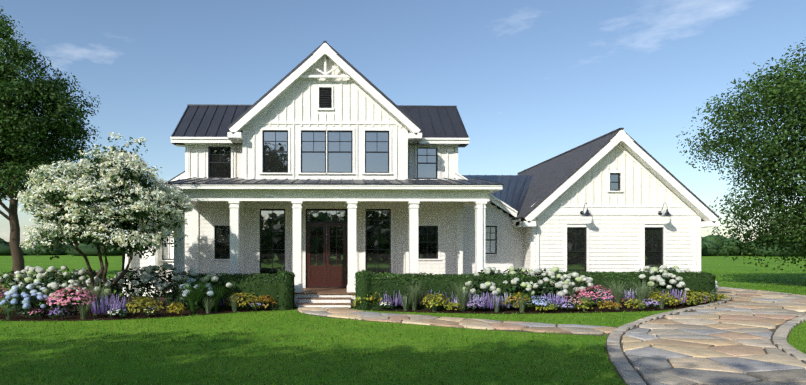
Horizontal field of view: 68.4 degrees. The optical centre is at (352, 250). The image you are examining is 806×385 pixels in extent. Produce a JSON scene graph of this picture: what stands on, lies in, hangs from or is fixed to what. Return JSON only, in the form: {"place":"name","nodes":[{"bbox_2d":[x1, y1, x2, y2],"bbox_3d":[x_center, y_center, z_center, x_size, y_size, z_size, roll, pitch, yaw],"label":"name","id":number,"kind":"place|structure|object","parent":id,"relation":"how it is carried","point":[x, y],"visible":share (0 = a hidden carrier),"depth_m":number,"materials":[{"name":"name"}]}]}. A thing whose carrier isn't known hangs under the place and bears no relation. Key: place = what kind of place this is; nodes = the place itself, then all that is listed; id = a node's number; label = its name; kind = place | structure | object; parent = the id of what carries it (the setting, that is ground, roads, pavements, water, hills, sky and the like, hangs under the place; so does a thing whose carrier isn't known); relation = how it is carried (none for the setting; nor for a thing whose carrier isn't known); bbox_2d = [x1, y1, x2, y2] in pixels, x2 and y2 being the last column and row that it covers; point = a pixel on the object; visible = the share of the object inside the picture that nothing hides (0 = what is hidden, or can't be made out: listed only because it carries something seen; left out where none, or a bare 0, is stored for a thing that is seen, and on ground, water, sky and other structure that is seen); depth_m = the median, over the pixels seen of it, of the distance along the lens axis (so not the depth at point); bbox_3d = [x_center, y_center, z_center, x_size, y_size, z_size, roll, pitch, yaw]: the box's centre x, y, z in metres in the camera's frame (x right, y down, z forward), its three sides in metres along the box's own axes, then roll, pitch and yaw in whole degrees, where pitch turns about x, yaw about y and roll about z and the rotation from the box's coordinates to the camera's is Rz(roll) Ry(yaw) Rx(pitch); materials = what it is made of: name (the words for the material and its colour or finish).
{"place":"outdoors","nodes":[
{"label":"outdoors","id":0,"kind":"place"},
{"bbox_2d":[0,254,805,384],"bbox_3d":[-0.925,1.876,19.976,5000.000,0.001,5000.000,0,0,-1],"label":"ground","id":1,"kind":"structure","parent":0,"point":[709,263],"depth_m":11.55,"materials":[{"name":"green plant"}]},
{"bbox_2d":[0,6,100,276],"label":"tree","id":2,"kind":"object","parent":1,"relation":"on","point":[50,99],"depth_m":41.36,"materials":[{"name":"green plant"}]},
{"bbox_2d":[13,132,195,303],"bbox_3d":[-7.400,-0.774,17.621,5.087,5.450,5.114,0,0,-1],"label":"flowering tree","id":3,"kind":"object","parent":1,"relation":"on","point":[104,183],"depth_m":16.56,"materials":[{"name":"white plant"}]},
{"bbox_2d":[0,296,295,320],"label":"mulch bed","id":4,"kind":"object","parent":1,"relation":"on","point":[74,315],"visible":0.52,"depth_m":17.24,"materials":[{"name":"brown soil"}]},
{"bbox_2d":[0,266,730,318],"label":"flowering plants","id":5,"kind":"object","parent":1,"relation":"on","point":[693,297],"visible":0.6,"depth_m":18.24,"materials":[{"name":"green plant"}]},
{"bbox_2d":[0,262,718,308],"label":"flower heads","id":6,"kind":"object","parent":5,"relation":"attached to","point":[145,276],"visible":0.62,"depth_m":18.39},
{"bbox_2d":[0,234,805,256],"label":"distant tree line","id":7,"kind":"object","parent":1,"relation":"on","point":[5,250],"visible":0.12,"depth_m":210.87,"materials":[{"name":"green plant"}]},
{"bbox_2d":[0,235,789,254],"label":"distant trees","id":8,"kind":"object","parent":7,"relation":"attached to","point":[701,240],"depth_m":211.80,"materials":[{"name":"green plant"}]},
{"bbox_2d":[122,41,719,307],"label":"house","id":9,"kind":"structure","parent":1,"relation":"on","point":[324,171],"depth_m":22.33,"materials":[{"name":"white"}]},
{"bbox_2d":[580,203,592,216],"bbox_3d":[8.614,-1.523,21.754,0.400,0.517,0.720,0,0,-1],"label":"barn light","id":10,"kind":"object","parent":9,"relation":"attached to","point":[587,214],"visible":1,"depth_m":21.58,"materials":[{"name":"black metal"}]},
{"bbox_2d":[658,204,672,216],"bbox_3d":[11.563,-1.523,21.809,0.400,0.517,0.720,0,0,-1],"label":"barn light","id":11,"kind":"object","parent":9,"relation":"attached to","point":[666,214],"visible":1,"depth_m":21.66,"materials":[{"name":"black metal"}]},
{"bbox_2d":[184,269,716,309],"bbox_3d":[3.776,1.258,20.098,18.481,1.309,3.098,0,0,-1],"label":"boxwood hedge","id":12,"kind":"object","parent":1,"relation":"on","point":[359,285],"depth_m":18.78,"materials":[{"name":"green plant"}]},
{"bbox_2d":[297,308,617,335],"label":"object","id":13,"kind":"object","parent":1,"relation":"on","point":[484,329],"visible":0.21,"depth_m":13.84,"materials":[{"name":"grey stone"}]},
{"bbox_2d":[298,307,628,333],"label":"walk flagstones","id":14,"kind":"object","parent":13,"relation":"on","point":[347,312],"visible":0.94,"depth_m":15.17,"materials":[{"name":"beige stone"}]},
{"bbox_2d":[353,298,730,313],"bbox_3d":[7.464,1.864,20.749,15.279,0.001,5.710,0,0,-11],"label":"mulch bed","id":15,"kind":"object","parent":1,"relation":"on","point":[596,308],"visible":0.35,"depth_m":18.39,"materials":[{"name":"brown soil"}]},
{"bbox_2d":[0,285,708,314],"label":"flowers","id":16,"kind":"object","parent":15,"relation":"on","point":[103,309],"visible":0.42,"depth_m":17.98,"materials":[{"name":"purple plant"}]},
{"bbox_2d":[1,276,719,319],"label":"bed grasses","id":17,"kind":"object","parent":15,"relation":"on","point":[618,294],"visible":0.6,"depth_m":18.03,"materials":[{"name":"green plant"}]},
{"bbox_2d":[607,293,730,384],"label":"drive border","id":18,"kind":"object","parent":1,"relation":"on","point":[628,373],"visible":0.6,"depth_m":11.43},
{"bbox_2d":[605,298,805,384],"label":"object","id":19,"kind":"object","parent":1,"relation":"on","point":[771,339],"visible":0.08,"depth_m":12.15,"materials":[{"name":"grey stone"}]},
{"bbox_2d":[622,287,805,384],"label":"drive flagstones","id":20,"kind":"object","parent":19,"relation":"on","point":[706,345],"visible":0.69,"depth_m":11.38,"materials":[{"name":"beige stone"}]},
{"bbox_2d":[676,37,805,271],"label":"tree","id":21,"kind":"object","parent":1,"relation":"on","point":[788,98],"depth_m":29.59,"materials":[{"name":"green plant"}]},
{"bbox_2d":[722,287,805,363],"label":"drive border","id":22,"kind":"object","parent":1,"relation":"on","point":[780,342],"visible":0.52,"depth_m":12.52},
{"bbox_2d":[0,0,805,244],"label":"sky","id":23,"kind":"structure","parent":0,"point":[530,83],"materials":[{"name":"blue"}]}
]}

